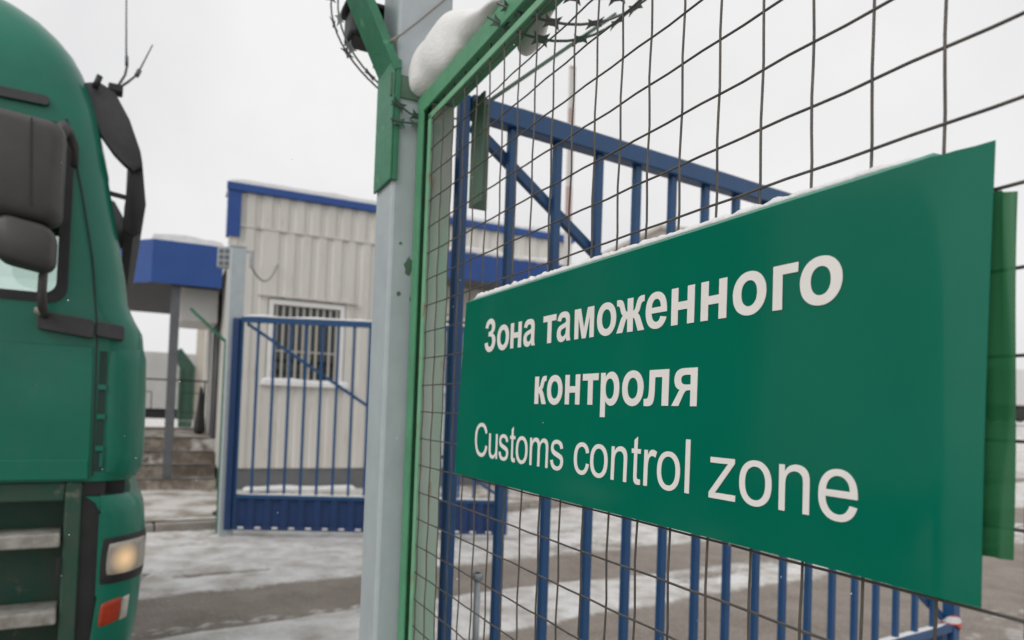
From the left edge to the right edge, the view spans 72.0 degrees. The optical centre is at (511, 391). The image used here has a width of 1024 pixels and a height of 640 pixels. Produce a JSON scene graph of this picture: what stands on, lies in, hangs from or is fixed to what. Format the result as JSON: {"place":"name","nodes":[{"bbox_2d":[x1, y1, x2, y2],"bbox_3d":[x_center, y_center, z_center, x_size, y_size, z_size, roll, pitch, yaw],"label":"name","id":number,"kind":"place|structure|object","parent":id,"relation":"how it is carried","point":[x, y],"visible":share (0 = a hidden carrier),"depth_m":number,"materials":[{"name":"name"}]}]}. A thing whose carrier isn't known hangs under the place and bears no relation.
{"place":"outdoors","nodes":[
{"label":"outdoors","id":0,"kind":"place"},
{"bbox_2d":[193,329,205,426],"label":"annex wall","id":1,"kind":"structure","parent":0,"point":[199,365],"depth_m":23.67,"materials":[{"name":"metal"}]},
{"bbox_2d":[261,378,348,386],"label":"sill snow","id":2,"kind":"structure","parent":0,"point":[292,381],"depth_m":11.26,"materials":[{"name":"white snow"}]},
{"bbox_2d":[226,179,563,234],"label":"roof snow","id":3,"kind":"structure","parent":0,"point":[330,194],"depth_m":11.57,"materials":[{"name":"white snow"}]},
{"bbox_2d":[0,0,1023,423],"label":"sky","id":4,"kind":"structure","parent":0,"point":[224,90],"materials":[{"name":"white"}]},
{"bbox_2d":[131,407,1023,639],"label":"ground","id":5,"kind":"structure","parent":0,"point":[251,585],"depth_m":5.95,"materials":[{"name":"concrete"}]},
{"bbox_2d":[0,0,152,639],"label":"green truck","id":6,"kind":"object","parent":5,"relation":"on","point":[72,394],"visible":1,"depth_m":3.08,"materials":[{"name":"paint"}]},
{"bbox_2d":[144,351,195,418],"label":"building","id":7,"kind":"structure","parent":5,"relation":"on","point":[156,364],"depth_m":27.30,"materials":[{"name":"white metal"}]},
{"bbox_2d":[177,348,194,426],"bbox_3d":[-11.191,0.134,23.925,0.689,3.088,1.460,3,-2,-26],"label":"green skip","id":8,"kind":"object","parent":5,"relation":"on","point":[185,364],"visible":0.73,"depth_m":23.36,"materials":[{"name":"paint"}]},
{"bbox_2d":[189,307,225,532],"bbox_3d":[-3.457,0.337,7.949,0.439,2.530,0.050,3,-2,-26],"label":"fence upright","id":9,"kind":"object","parent":5,"relation":"on","point":[207,324],"visible":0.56,"depth_m":7.99,"materials":[{"name":"green paint"}]},
{"bbox_2d":[217,245,246,536],"bbox_3d":[-3.101,0.013,7.804,0.167,3.234,0.167,3,-2,-26],"label":"steel post","id":10,"kind":"object","parent":5,"relation":"on","point":[236,290],"visible":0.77,"depth_m":7.74,"materials":[{"name":"grey metal"}]},
{"bbox_2d":[217,246,253,268],"bbox_3d":[-3.220,-1.550,8.216,0.400,0.250,0.076,2,-2,-6],"label":"lamp box","id":11,"kind":"object","parent":10,"relation":"attached to","point":[223,257],"visible":0.77,"depth_m":8.17,"materials":[{"name":"metal"}]},
{"bbox_2d":[223,317,507,534],"bbox_3d":[-1.556,0.400,7.852,3.085,2.330,0.095,2,-2,-5],"label":"gate leaf","id":12,"kind":"object","parent":10,"relation":"attached to","point":[301,513],"visible":0.59,"depth_m":7.76,"materials":[{"name":"blue paint"}]},
{"bbox_2d":[243,314,464,325],"bbox_3d":[-1.482,-0.780,7.885,2.980,0.030,0.058,2,-2,-5],"label":"snow strip","id":13,"kind":"object","parent":12,"relation":"on","point":[310,318],"visible":0.48,"depth_m":7.80,"materials":[{"name":"white snow"}]},
{"bbox_2d":[245,493,493,499],"bbox_3d":[-1.546,1.171,7.831,2.870,0.016,0.048,2,-2,-5],"label":"snow strip","id":14,"kind":"object","parent":12,"relation":"on","point":[346,496],"visible":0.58,"depth_m":7.77,"materials":[{"name":"white snow"}]},
{"bbox_2d":[203,181,574,489],"bbox_3d":[-2.331,-0.579,14.958,7.545,4.930,7.550,3,-2,-26],"label":"gatehouse","id":15,"kind":"object","parent":5,"relation":"on","point":[319,250],"visible":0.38,"depth_m":11.47,"materials":[{"name":"white metal"}]},
{"bbox_2d":[207,331,212,433],"bbox_3d":[-5.585,-0.216,13.113,0.026,2.015,0.890,3,-2,-26],"label":"door","id":16,"kind":"structure","parent":15,"relation":"in","point":[212,331],"depth_m":13.28,"materials":[{"name":"white plastic"}]},
{"bbox_2d":[251,264,277,281],"bbox_3d":[-3.381,-1.714,9.729,0.024,0.647,3.006,2,-2,-13],"label":"cable","id":17,"kind":"object","parent":15,"relation":"attached to","point":[258,277],"visible":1,"depth_m":9.50,"materials":[{"name":"grey plastic"}]},
{"bbox_2d":[258,293,356,388],"bbox_3d":[-3.350,-0.782,11.468,1.550,1.430,0.310,3,-2,-26],"label":"window","id":18,"kind":"structure","parent":15,"relation":"in","point":[282,330],"depth_m":11.48,"materials":[{"name":"white plastic"}]},
{"bbox_2d":[444,312,464,392],"bbox_3d":[-0.872,-0.662,12.678,1.550,1.430,0.310,3,-2,-26],"label":"window","id":19,"kind":"structure","parent":15,"relation":"in","point":[447,317],"depth_m":12.58,"materials":[{"name":"white plastic"}]},
{"bbox_2d":[449,246,573,265],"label":"canopy snow","id":20,"kind":"structure","parent":15,"relation":"on","point":[477,251],"depth_m":11.82,"materials":[{"name":"white snow"}]},
{"bbox_2d":[359,0,452,639],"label":"steel post","id":21,"kind":"object","parent":5,"relation":"on","point":[381,555],"visible":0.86,"depth_m":1.88,"materials":[{"name":"grey metal"}]},
{"bbox_2d":[340,1,384,68],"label":"floodlight","id":22,"kind":"object","parent":21,"relation":"attached to","point":[352,33],"visible":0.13,"depth_m":2.04,"materials":[{"name":"black plastic"}]},
{"bbox_2d":[346,0,401,193],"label":"barbed wire bracket","id":23,"kind":"object","parent":21,"relation":"attached to","point":[386,61],"visible":0.98,"depth_m":1.91,"materials":[{"name":"green metal"}]},
{"bbox_2d":[329,0,455,127],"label":"razor wire coil","id":24,"kind":"object","parent":23,"relation":"hanging from","point":[349,47],"visible":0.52,"depth_m":2.05,"materials":[{"name":"metal"}]},
{"bbox_2d":[390,97,427,127],"bbox_3d":[-0.263,-0.734,1.883,0.126,0.074,0.024,3,-2,-26],"label":"razor wire strand","id":25,"kind":"object","parent":21,"relation":"attached to","point":[401,106],"visible":0.77,"depth_m":1.87},
{"bbox_2d":[389,0,444,42],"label":"tie wire","id":26,"kind":"object","parent":21,"relation":"attached to","point":[395,38],"visible":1,"depth_m":1.89,"materials":[{"name":"grey metal"}]},
{"bbox_2d":[437,94,959,639],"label":"gate leaf","id":27,"kind":"object","parent":21,"relation":"attached to","point":[633,156],"visible":0.39,"depth_m":2.33,"materials":[{"name":"blue paint"}]},
{"bbox_2d":[514,106,791,193],"bbox_3d":[1.109,-0.819,2.905,2.800,0.010,0.046,3,-2,-33],"label":"snow strip","id":28,"kind":"object","parent":27,"relation":"on","point":[653,150],"visible":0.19,"depth_m":2.50,"materials":[{"name":"white snow"}]},
{"bbox_2d":[879,623,946,639],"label":"snow strip","id":29,"kind":"object","parent":27,"relation":"on","point":[908,633],"visible":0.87,"depth_m":3.43,"materials":[{"name":"white snow"}]},
{"bbox_2d":[940,615,961,630],"bbox_3d":[2.297,1.298,3.675,0.089,0.292,0.175,0,-2,45],"label":"barrier tape","id":30,"kind":"object","parent":27,"relation":"attached to","point":[954,620],"visible":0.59,"depth_m":3.61,"materials":[{"name":"white plastic"}]},
{"bbox_2d":[389,0,1023,639],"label":"fence","id":31,"kind":"object","parent":21,"relation":"attached to","point":[481,56],"visible":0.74,"depth_m":1.56,"materials":[{"name":"green metal"}]},
{"bbox_2d":[408,0,557,97],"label":"snow heap","id":32,"kind":"object","parent":31,"relation":"on","point":[442,43],"visible":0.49,"depth_m":1.69,"materials":[{"name":"white snow"}]},
{"bbox_2d":[469,12,616,210],"bbox_3d":[0.094,-0.766,1.891,0.402,0.602,0.076,3,-2,-26],"label":"barbed wire bracket","id":33,"kind":"object","parent":31,"relation":"attached to","point":[480,156],"visible":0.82,"depth_m":1.81,"materials":[{"name":"green metal"}]},
{"bbox_2d":[487,0,646,47],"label":"razor wire coil","id":34,"kind":"object","parent":31,"relation":"on","point":[548,21],"visible":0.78,"depth_m":1.44,"materials":[{"name":"metal"}]},
{"bbox_2d":[455,140,1017,607],"bbox_3d":[0.135,-0.013,1.044,0.026,0.373,1.119,3,-2,-26],"label":"customs sign","id":35,"kind":"object","parent":31,"relation":"attached to","point":[825,376],"visible":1,"depth_m":0.72,"materials":[{"name":"teal metal"}]},
{"bbox_2d":[473,157,918,299],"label":"snow ridge","id":36,"kind":"structure","parent":35,"relation":"on","point":[860,173],"depth_m":0.86,"materials":[{"name":"white snow"}]},
{"bbox_2d":[551,66,575,501],"bbox_3d":[0.776,-1.760,11.645,0.340,7.180,0.405,3,-2,-26],"label":"pole","id":37,"kind":"object","parent":5,"relation":"on","point":[568,157],"visible":0.16,"depth_m":11.55,"materials":[{"name":"metal"}]},
{"bbox_2d":[145,478,1023,532],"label":"kerb","id":38,"kind":"structure","parent":5,"relation":"on","point":[194,525],"depth_m":8.01,"materials":[{"name":"concrete"}]},
{"bbox_2d":[602,225,686,253],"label":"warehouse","id":39,"kind":"structure","parent":5,"relation":"on","point":[657,231],"depth_m":42.00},
{"bbox_2d":[1016,369,1023,422],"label":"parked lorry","id":40,"kind":"object","parent":5,"relation":"on","point":[1019,395],"visible":0.16,"depth_m":47.48,"materials":[{"name":"white paint"}]},
{"bbox_2d":[141,471,1023,521],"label":"pavement","id":41,"kind":"structure","parent":0,"point":[165,505],"depth_m":9.96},
{"bbox_2d":[135,426,215,490],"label":"entrance steps","id":42,"kind":"structure","parent":41,"relation":"on","point":[193,457],"depth_m":11.13,"materials":[{"name":"concrete"}]},
{"bbox_2d":[120,239,222,477],"bbox_3d":[-6.522,-0.458,12.714,1.956,3.550,5.200,3,-2,-26],"label":"entrance canopy","id":43,"kind":"object","parent":42,"relation":"on","point":[176,280],"visible":0.7,"depth_m":10.68,"materials":[{"name":"blue painted metal"},{"name":"dark grey steel"},{"name":"snow"}]},
{"bbox_2d":[152,233,222,246],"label":"canopy snow","id":44,"kind":"structure","parent":43,"relation":"on","point":[183,238],"depth_m":10.63,"materials":[{"name":"white snow"}]},
{"bbox_2d":[145,378,207,429],"bbox_3d":[-7.296,0.240,12.983,3.080,1.013,0.055,3,-2,-26],"label":"metal railing","id":45,"kind":"object","parent":42,"relation":"on","point":[180,400],"visible":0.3,"depth_m":13.46,"materials":[{"name":"grey metal"}]},
{"bbox_2d":[193,387,205,433],"bbox_3d":[-5.774,0.357,13.049,0.204,0.885,0.201,2,-2,0],"label":"refuse sack","id":46,"kind":"object","parent":42,"relation":"on","point":[199,425],"visible":1,"depth_m":13.00,"materials":[{"name":"black plastic"}]},
{"bbox_2d":[243,485,355,491],"bbox_3d":[-3.358,1.531,11.200,1.700,0.070,0.300,3,-2,-26],"label":"snow line","id":47,"kind":"object","parent":41,"relation":"on","point":[287,488],"visible":0.74,"depth_m":11.07,"materials":[{"name":"white snow"}]}
]}

